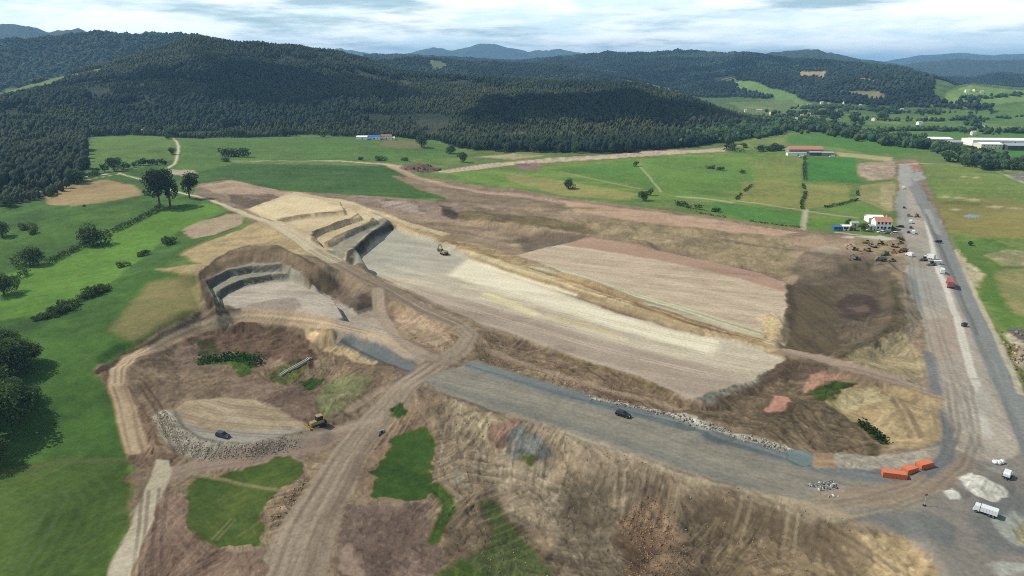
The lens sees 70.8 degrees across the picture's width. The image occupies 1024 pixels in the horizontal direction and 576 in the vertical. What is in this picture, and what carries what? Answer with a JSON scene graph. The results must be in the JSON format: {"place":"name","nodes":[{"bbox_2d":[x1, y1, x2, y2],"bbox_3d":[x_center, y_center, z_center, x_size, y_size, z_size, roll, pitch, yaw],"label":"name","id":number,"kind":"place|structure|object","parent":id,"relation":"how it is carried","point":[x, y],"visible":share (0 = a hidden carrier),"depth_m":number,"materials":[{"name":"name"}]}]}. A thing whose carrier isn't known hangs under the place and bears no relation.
{"place":"outdoors","nodes":[
{"label":"outdoors","id":0,"kind":"place"},
{"bbox_2d":[174,195,787,442],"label":"levelled ground","id":1,"kind":"structure","parent":0,"point":[683,363],"depth_m":310.96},
{"bbox_2d":[215,430,230,438],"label":"car","id":2,"kind":"object","parent":1,"relation":"on","point":[222,434],"visible":1,"depth_m":214.86,"materials":[{"name":"blue paint"}]},
{"bbox_2d":[437,243,447,254],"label":"excavator","id":3,"kind":"object","parent":1,"relation":"on","point":[442,251],"visible":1,"depth_m":395.02,"materials":[{"name":"yellow metal"}]},
{"bbox_2d":[0,87,1023,575],"bbox_3d":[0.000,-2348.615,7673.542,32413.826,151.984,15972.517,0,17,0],"label":"grassland","id":4,"kind":"structure","parent":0,"point":[66,489],"depth_m":414.55,"materials":[{"name":"plant"}]},
{"bbox_2d":[0,221,9,236],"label":"tree","id":5,"kind":"object","parent":4,"relation":"on","point":[3,227],"visible":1,"depth_m":413.72,"materials":[{"name":"green plant"}]},
{"bbox_2d":[0,363,11,381],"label":"tree","id":6,"kind":"object","parent":4,"relation":"on","point":[2,366],"visible":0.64,"depth_m":233.51,"materials":[{"name":"green plant"}]},
{"bbox_2d":[0,437,12,457],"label":"tree","id":7,"kind":"object","parent":4,"relation":"on","point":[6,445],"visible":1,"depth_m":203.64,"materials":[{"name":"green plant"}]},
{"bbox_2d":[0,195,14,206],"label":"tree","id":8,"kind":"object","parent":4,"relation":"on","point":[8,200],"visible":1,"depth_m":489.65,"materials":[{"name":"green plant"}]},
{"bbox_2d":[0,273,19,294],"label":"tree","id":9,"kind":"object","parent":4,"relation":"on","point":[6,281],"visible":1,"depth_m":316.24,"materials":[{"name":"green plant"}]},
{"bbox_2d":[0,327,21,342],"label":"tree","id":10,"kind":"object","parent":4,"relation":"on","point":[6,334],"visible":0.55,"depth_m":260.56,"materials":[{"name":"green plant"}]},
{"bbox_2d":[0,381,33,426],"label":"tree","id":11,"kind":"object","parent":4,"relation":"on","point":[12,398],"visible":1,"depth_m":215.14,"materials":[{"name":"green plant"}]},
{"bbox_2d":[0,336,34,374],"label":"tree","id":12,"kind":"object","parent":4,"relation":"on","point":[12,348],"visible":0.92,"depth_m":243.87,"materials":[{"name":"green plant"}]},
{"bbox_2d":[1,353,35,375],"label":"tree","id":13,"kind":"object","parent":4,"relation":"on","point":[22,363],"visible":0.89,"depth_m":243.93,"materials":[{"name":"green plant"}]},
{"bbox_2d":[0,376,37,414],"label":"tree","id":14,"kind":"object","parent":4,"relation":"on","point":[18,384],"visible":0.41,"depth_m":224.37,"materials":[{"name":"green plant"}]},
{"bbox_2d":[9,244,45,267],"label":"tree","id":15,"kind":"object","parent":4,"relation":"on","point":[26,255],"visible":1,"depth_m":359.69,"materials":[{"name":"green plant"}]},
{"bbox_2d":[17,222,38,229],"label":"bush","id":16,"kind":"object","parent":4,"relation":"on","point":[25,226],"visible":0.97,"depth_m":428.41,"materials":[{"name":"green plant"}]},
{"bbox_2d":[21,385,42,398],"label":"tree","id":17,"kind":"object","parent":4,"relation":"on","point":[36,389],"visible":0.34,"depth_m":231.84,"materials":[{"name":"green plant"}]},
{"bbox_2d":[21,339,44,359],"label":"tree","id":18,"kind":"object","parent":4,"relation":"on","point":[37,352],"visible":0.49,"depth_m":251.47,"materials":[{"name":"green plant"}]},
{"bbox_2d":[38,308,57,317],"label":"bush","id":19,"kind":"object","parent":4,"relation":"on","point":[51,312],"visible":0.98,"depth_m":291.39,"materials":[{"name":"green plant"}]},
{"bbox_2d":[52,302,70,311],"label":"bush","id":20,"kind":"object","parent":4,"relation":"on","point":[65,308],"visible":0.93,"depth_m":296.32,"materials":[{"name":"green plant"}]},
{"bbox_2d":[56,298,78,309],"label":"bush","id":21,"kind":"object","parent":4,"relation":"on","point":[75,306],"visible":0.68,"depth_m":299.27,"materials":[{"name":"green plant"}]},
{"bbox_2d":[65,171,83,183],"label":"tree","id":22,"kind":"object","parent":4,"relation":"on","point":[75,176],"visible":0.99,"depth_m":581.92,"materials":[{"name":"green plant"}]},
{"bbox_2d":[71,168,85,182],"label":"tree","id":23,"kind":"object","parent":4,"relation":"on","point":[76,169],"visible":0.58,"depth_m":589.20,"materials":[{"name":"green plant"}]},
{"bbox_2d":[75,288,94,298],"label":"bush","id":24,"kind":"object","parent":4,"relation":"on","point":[90,294],"visible":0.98,"depth_m":310.04,"materials":[{"name":"green plant"}]},
{"bbox_2d":[9,204,164,279],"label":"hedge","id":25,"kind":"object","parent":4,"relation":"on","point":[76,247],"visible":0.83,"depth_m":395.44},
{"bbox_2d":[74,221,112,245],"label":"tree","id":26,"kind":"object","parent":4,"relation":"on","point":[93,235],"visible":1,"depth_m":393.70,"materials":[{"name":"green plant"}]},
{"bbox_2d":[88,169,98,176],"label":"bush","id":27,"kind":"object","parent":4,"relation":"on","point":[92,173],"visible":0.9,"depth_m":628.92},
{"bbox_2d":[83,284,103,295],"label":"bush","id":28,"kind":"object","parent":4,"relation":"on","point":[95,291],"visible":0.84,"depth_m":313.51,"materials":[{"name":"green plant"}]},
{"bbox_2d":[91,284,107,292],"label":"bush","id":29,"kind":"object","parent":4,"relation":"on","point":[101,288],"visible":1,"depth_m":315.73,"materials":[{"name":"green plant"}]},
{"bbox_2d":[99,163,108,171],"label":"tree","id":30,"kind":"object","parent":4,"relation":"on","point":[103,166],"visible":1,"depth_m":648.49,"materials":[{"name":"green plant"}]},
{"bbox_2d":[105,157,121,170],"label":"tree","id":31,"kind":"object","parent":4,"relation":"on","point":[113,163],"visible":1,"depth_m":652.06,"materials":[{"name":"green plant"}]},
{"bbox_2d":[115,261,130,267],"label":"bush","id":32,"kind":"object","parent":4,"relation":"on","point":[123,263],"visible":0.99,"depth_m":349.57,"materials":[{"name":"green plant"}]},
{"bbox_2d":[130,124,140,134],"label":"tree","id":33,"kind":"object","parent":4,"relation":"on","point":[136,128],"visible":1,"depth_m":966.98,"materials":[{"name":"green plant"}]},
{"bbox_2d":[137,249,150,256],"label":"bush","id":34,"kind":"object","parent":4,"relation":"on","point":[144,252],"visible":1,"depth_m":368.07,"materials":[{"name":"green plant"}]},
{"bbox_2d":[139,168,164,205],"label":"tree","id":35,"kind":"object","parent":4,"relation":"on","point":[148,178],"visible":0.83,"depth_m":464.09,"materials":[{"name":"green plant"}]},
{"bbox_2d":[151,168,177,206],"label":"tree","id":36,"kind":"object","parent":4,"relation":"on","point":[166,184],"visible":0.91,"depth_m":469.66,"materials":[{"name":"green plant"}]},
{"bbox_2d":[161,236,176,244],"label":"bush","id":37,"kind":"object","parent":4,"relation":"on","point":[164,240],"visible":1,"depth_m":385.08,"materials":[{"name":"green plant"}]},
{"bbox_2d":[165,128,177,136],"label":"tree","id":38,"kind":"object","parent":4,"relation":"on","point":[173,132],"visible":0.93,"depth_m":926.12,"materials":[{"name":"green plant"}]},
{"bbox_2d":[180,171,198,198],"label":"tree","id":39,"kind":"object","parent":4,"relation":"on","point":[190,181],"visible":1,"depth_m":491.27,"materials":[{"name":"green plant"}]},
{"bbox_2d":[226,128,234,137],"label":"tree","id":40,"kind":"object","parent":4,"relation":"on","point":[230,132],"visible":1,"depth_m":942.54,"materials":[{"name":"green plant"}]},
{"bbox_2d":[217,147,250,156],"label":"hedge","id":41,"kind":"object","parent":4,"relation":"on","point":[230,152],"visible":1,"depth_m":759.83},
{"bbox_2d":[368,135,380,139],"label":"farm barn","id":42,"kind":"structure","parent":4,"relation":"on","point":[374,137],"depth_m":963.89,"materials":[{"name":"blue metal"}]},
{"bbox_2d":[375,155,387,160],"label":"bush","id":43,"kind":"object","parent":4,"relation":"on","point":[378,158],"visible":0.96,"depth_m":749.63,"materials":[{"name":"green plant"}]},
{"bbox_2d":[381,134,391,139],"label":"house","id":44,"kind":"structure","parent":4,"relation":"on","point":[386,136],"depth_m":972.77,"materials":[{"name":"white tile"}]},
{"bbox_2d":[414,135,426,146],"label":"tree","id":45,"kind":"object","parent":4,"relation":"on","point":[420,138],"visible":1,"depth_m":885.27,"materials":[{"name":"green plant"}]},
{"bbox_2d":[445,145,455,153],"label":"tree","id":46,"kind":"object","parent":4,"relation":"on","point":[450,149],"visible":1,"depth_m":832.04,"materials":[{"name":"green plant"}]},
{"bbox_2d":[456,151,466,161],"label":"tree","id":47,"kind":"object","parent":4,"relation":"on","point":[462,155],"visible":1,"depth_m":753.74,"materials":[{"name":"green plant"}]},
{"bbox_2d":[529,140,538,150],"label":"tree","id":48,"kind":"object","parent":4,"relation":"on","point":[533,146],"visible":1,"depth_m":838.08,"materials":[{"name":"green plant"}]},
{"bbox_2d":[564,178,575,188],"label":"tree","id":49,"kind":"object","parent":4,"relation":"on","point":[568,183],"visible":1,"depth_m":594.95,"materials":[{"name":"green plant"}]},
{"bbox_2d":[571,141,580,152],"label":"tree","id":50,"kind":"object","parent":4,"relation":"on","point":[574,146],"visible":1,"depth_m":835.45,"materials":[{"name":"green plant"}]},
{"bbox_2d":[638,191,648,200],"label":"tree","id":51,"kind":"object","parent":4,"relation":"on","point":[644,195],"visible":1,"depth_m":545.98,"materials":[{"name":"green plant"}]},
{"bbox_2d":[674,200,703,209],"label":"hedge","id":52,"kind":"object","parent":4,"relation":"on","point":[682,203],"visible":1,"depth_m":520.88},
{"bbox_2d":[723,135,739,143],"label":"tree","id":53,"kind":"object","parent":4,"relation":"on","point":[734,139],"visible":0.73,"depth_m":918.93,"materials":[{"name":"green plant"}]},
{"bbox_2d":[735,184,752,199],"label":"hedge","id":54,"kind":"object","parent":4,"relation":"on","point":[740,193],"visible":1,"depth_m":589.83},
{"bbox_2d":[785,152,806,155],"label":"farm shed","id":55,"kind":"structure","parent":4,"relation":"on","point":[795,153],"depth_m":799.50,"materials":[{"name":"white metal"}]},
{"bbox_2d":[799,183,807,208],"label":"hedge","id":56,"kind":"object","parent":4,"relation":"on","point":[801,202],"visible":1,"depth_m":555.12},
{"bbox_2d":[785,146,823,153],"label":"farm barn","id":57,"kind":"structure","parent":4,"relation":"on","point":[801,148],"depth_m":820.91,"materials":[{"name":"orange stone"}]},
{"bbox_2d":[802,155,806,180],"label":"hedge","id":58,"kind":"object","parent":4,"relation":"on","point":[804,168],"visible":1,"depth_m":707.13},
{"bbox_2d":[679,118,941,148],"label":"stream wood","id":59,"kind":"object","parent":4,"relation":"on","point":[862,135],"visible":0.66,"depth_m":1011.72,"materials":[{"name":"green plant"}]},
{"bbox_2d":[808,151,821,155],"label":"farm shed","id":60,"kind":"structure","parent":4,"relation":"on","point":[814,153],"depth_m":805.73,"materials":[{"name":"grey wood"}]},
{"bbox_2d":[821,151,833,155],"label":"farm shed","id":61,"kind":"structure","parent":4,"relation":"on","point":[825,153],"depth_m":805.13,"materials":[{"name":"grey metal"}]},
{"bbox_2d":[823,124,841,134],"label":"tree","id":62,"kind":"object","parent":4,"relation":"on","point":[834,127],"visible":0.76,"depth_m":1054.89,"materials":[{"name":"green plant"}]},
{"bbox_2d":[832,225,842,230],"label":"site cabin","id":63,"kind":"object","parent":4,"relation":"on","point":[836,228],"visible":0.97,"depth_m":453.17,"materials":[{"name":"blue metal"}]},
{"bbox_2d":[824,190,859,207],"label":"hedge","id":64,"kind":"object","parent":4,"relation":"on","point":[844,202],"visible":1,"depth_m":537.35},
{"bbox_2d":[840,130,854,137],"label":"tree","id":65,"kind":"object","parent":4,"relation":"on","point":[847,135],"visible":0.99,"depth_m":1005.18,"materials":[{"name":"green plant"}]},
{"bbox_2d":[859,223,869,230],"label":"tree","id":66,"kind":"object","parent":4,"relation":"on","point":[865,226],"visible":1,"depth_m":449.86,"materials":[{"name":"green plant"}]},
{"bbox_2d":[864,215,883,222],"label":"shed","id":67,"kind":"structure","parent":4,"relation":"on","point":[867,218],"depth_m":474.32,"materials":[{"name":"white metal"}]},
{"bbox_2d":[871,216,893,230],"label":"house","id":68,"kind":"structure","parent":4,"relation":"on","point":[882,223],"depth_m":452.83,"materials":[{"name":"paint"}]},
{"bbox_2d":[743,91,1023,169],"bbox_3d":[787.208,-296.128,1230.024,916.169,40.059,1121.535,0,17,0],"label":"valley hedgerows","id":69,"kind":"object","parent":4,"relation":"on","point":[1004,155],"visible":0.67,"depth_m":1285.73,"materials":[{"name":"green plant"}]},
{"bbox_2d":[882,136,894,145],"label":"tree","id":70,"kind":"object","parent":4,"relation":"on","point":[889,139],"visible":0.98,"depth_m":909.91,"materials":[{"name":"green plant"}]},
{"bbox_2d":[892,130,911,135],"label":"tree","id":71,"kind":"object","parent":4,"relation":"on","point":[904,133],"visible":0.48,"depth_m":950.20,"materials":[{"name":"green plant"}]},
{"bbox_2d":[913,139,930,148],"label":"tree","id":72,"kind":"object","parent":4,"relation":"on","point":[922,143],"visible":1,"depth_m":872.47,"materials":[{"name":"green plant"}]},
{"bbox_2d":[928,137,952,140],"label":"factory hall","id":73,"kind":"structure","parent":4,"relation":"on","point":[941,138],"depth_m":944.71,"materials":[{"name":"white metal"}]},
{"bbox_2d":[940,150,958,161],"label":"tree","id":74,"kind":"object","parent":4,"relation":"on","point":[949,154],"visible":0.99,"depth_m":768.98,"materials":[{"name":"green plant"}]},
{"bbox_2d":[944,140,963,145],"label":"factory hall","id":75,"kind":"structure","parent":4,"relation":"on","point":[959,142],"depth_m":919.55,"materials":[{"name":"white metal"}]},
{"bbox_2d":[980,163,992,169],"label":"tree","id":76,"kind":"object","parent":4,"relation":"on","point":[984,167],"visible":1,"depth_m":711.47,"materials":[{"name":"green plant"}]},
{"bbox_2d":[977,160,998,168],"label":"tree","id":77,"kind":"object","parent":4,"relation":"on","point":[995,164],"visible":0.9,"depth_m":713.03,"materials":[{"name":"green plant"}]},
{"bbox_2d":[973,142,1003,149],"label":"factory hall","id":78,"kind":"structure","parent":4,"relation":"on","point":[993,145],"depth_m":888.95,"materials":[{"name":"white metal"}]},
{"bbox_2d":[961,138,1023,145],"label":"factory hall","id":79,"kind":"structure","parent":4,"relation":"on","point":[968,141],"depth_m":921.64,"materials":[{"name":"white metal"}]},
{"bbox_2d":[1001,159,1019,169],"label":"tree","id":80,"kind":"object","parent":4,"relation":"on","point":[1013,163],"visible":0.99,"depth_m":712.94,"materials":[{"name":"green plant"}]},
{"bbox_2d":[1002,143,1023,150],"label":"factory hall","id":81,"kind":"structure","parent":4,"relation":"on","point":[1014,146],"depth_m":879.49,"materials":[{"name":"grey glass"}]},
{"bbox_2d":[0,24,1023,204],"bbox_3d":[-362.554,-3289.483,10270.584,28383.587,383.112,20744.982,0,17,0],"label":"hills","id":82,"kind":"structure","parent":0,"point":[963,64],"depth_m":1941.26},
{"bbox_2d":[0,34,768,203],"bbox_3d":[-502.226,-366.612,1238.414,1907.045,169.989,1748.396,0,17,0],"label":"forest","id":83,"kind":"object","parent":82,"relation":"on","point":[55,154],"visible":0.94,"depth_m":1136.22,"materials":[{"name":"green plant"}]},
{"bbox_2d":[0,30,1023,110],"bbox_3d":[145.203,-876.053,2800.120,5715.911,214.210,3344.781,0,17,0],"label":"woods","id":84,"kind":"object","parent":82,"relation":"on","point":[568,66],"visible":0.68,"depth_m":2437.51,"materials":[{"name":"green plant"}]},
{"bbox_2d":[0,0,1023,61],"label":"sky","id":85,"kind":"structure","parent":0,"point":[877,30],"materials":[{"name":"white"}]},
{"bbox_2d":[108,149,946,575],"bbox_3d":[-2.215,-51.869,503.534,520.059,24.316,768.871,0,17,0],"label":"dirt track","id":86,"kind":"structure","parent":0,"point":[302,541],"depth_m":232.11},
{"bbox_2d":[39,137,1023,575],"bbox_3d":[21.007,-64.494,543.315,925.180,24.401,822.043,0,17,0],"label":"path","id":87,"kind":"structure","parent":0,"point":[123,561],"depth_m":189.75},
{"bbox_2d":[94,145,1023,575],"bbox_3d":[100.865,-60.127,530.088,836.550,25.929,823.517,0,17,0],"label":"bare ground","id":88,"kind":"structure","parent":0,"point":[844,307],"depth_m":234.34,"materials":[{"name":"soil"}]},
{"bbox_2d":[150,411,300,463],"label":"riprap","id":89,"kind":"object","parent":88,"relation":"on","point":[177,439],"visible":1,"depth_m":212.43,"materials":[{"name":"stone"}]},
{"bbox_2d":[193,351,262,367],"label":"hedge","id":90,"kind":"object","parent":88,"relation":"on","point":[221,357],"visible":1,"depth_m":266.73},
{"bbox_2d":[267,479,308,525],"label":"stones","id":91,"kind":"object","parent":88,"relation":"on","point":[293,493],"visible":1,"depth_m":191.00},
{"bbox_2d":[279,357,311,375],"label":"concrete channel","id":92,"kind":"object","parent":88,"relation":"on","point":[299,364],"visible":1,"depth_m":261.02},
{"bbox_2d":[303,413,326,430],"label":"bulldozer","id":93,"kind":"object","parent":88,"relation":"on","point":[319,421],"visible":1,"depth_m":221.33,"materials":[{"name":"yellow metal"}]},
{"bbox_2d":[404,164,440,171],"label":"stones","id":94,"kind":"object","parent":88,"relation":"on","point":[422,168],"visible":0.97,"depth_m":691.25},
{"bbox_2d":[479,334,624,393],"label":"stones","id":95,"kind":"object","parent":88,"relation":"on","point":[541,370],"visible":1,"depth_m":248.38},
{"bbox_2d":[437,405,862,575],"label":"stones","id":96,"kind":"object","parent":88,"relation":"on","point":[657,531],"visible":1,"depth_m":174.67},
{"bbox_2d":[618,494,694,575],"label":"rubble","id":97,"kind":"object","parent":88,"relation":"on","point":[647,553],"visible":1,"depth_m":172.21,"materials":[{"name":"stone"}]},
{"bbox_2d":[695,211,802,227],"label":"hedge","id":98,"kind":"object","parent":88,"relation":"on","point":[753,220],"visible":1,"depth_m":472.86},
{"bbox_2d":[857,417,889,442],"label":"hedge","id":99,"kind":"object","parent":88,"relation":"on","point":[866,424],"visible":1,"depth_m":207.73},
{"bbox_2d":[874,256,887,260],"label":"dump truck","id":100,"kind":"object","parent":88,"relation":"on","point":[882,258],"visible":1,"depth_m":374.14,"materials":[{"name":"grey metal"}]},
{"bbox_2d":[1000,331,1023,380],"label":"stones","id":101,"kind":"object","parent":88,"relation":"on","point":[1014,352],"visible":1,"depth_m":261.44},
{"bbox_2d":[335,163,1023,575],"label":"gravel road","id":102,"kind":"structure","parent":0,"point":[949,531],"depth_m":195.38,"materials":[{"name":"gravel"}]},
{"bbox_2d":[615,409,631,418],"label":"car","id":103,"kind":"object","parent":102,"relation":"on","point":[623,413],"visible":1,"depth_m":214.37,"materials":[{"name":"black paint"}]},
{"bbox_2d":[589,395,792,451],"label":"boulders","id":104,"kind":"object","parent":102,"relation":"on","point":[773,444],"visible":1,"depth_m":208.61,"materials":[{"name":"stone"}]},
{"bbox_2d":[807,480,838,497],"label":"stones","id":105,"kind":"object","parent":102,"relation":"on","point":[824,487],"visible":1,"depth_m":178.85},
{"bbox_2d":[787,214,979,465],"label":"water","id":106,"kind":"structure","parent":102,"relation":"on","point":[801,457],"depth_m":192.88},
{"bbox_2d":[881,468,907,479],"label":"container","id":107,"kind":"object","parent":102,"relation":"on","point":[894,474],"visible":1,"depth_m":182.60,"materials":[{"name":"metal"}]},
{"bbox_2d":[901,464,917,474],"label":"container","id":108,"kind":"object","parent":102,"relation":"on","point":[909,469],"visible":0.94,"depth_m":184.56,"materials":[{"name":"metal"}]},
{"bbox_2d":[915,459,933,469],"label":"container","id":109,"kind":"object","parent":102,"relation":"on","point":[924,464],"visible":1,"depth_m":186.15,"materials":[{"name":"metal"}]},
{"bbox_2d":[946,277,954,287],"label":"truck","id":110,"kind":"object","parent":102,"relation":"on","point":[950,282],"visible":1,"depth_m":335.18,"materials":[{"name":"red metal"}]},
{"bbox_2d":[973,502,998,517],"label":"truck","id":111,"kind":"object","parent":102,"relation":"on","point":[989,510],"visible":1,"depth_m":166.45,"materials":[{"name":"white metal"}]},
{"bbox_2d":[1002,469,1011,478],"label":"trailer","id":112,"kind":"object","parent":102,"relation":"on","point":[1006,473],"visible":1,"depth_m":181.08,"materials":[{"name":"white metal"}]},
{"bbox_2d":[909,163,1023,454],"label":"road","id":113,"kind":"structure","parent":0,"point":[1002,371],"depth_m":287.73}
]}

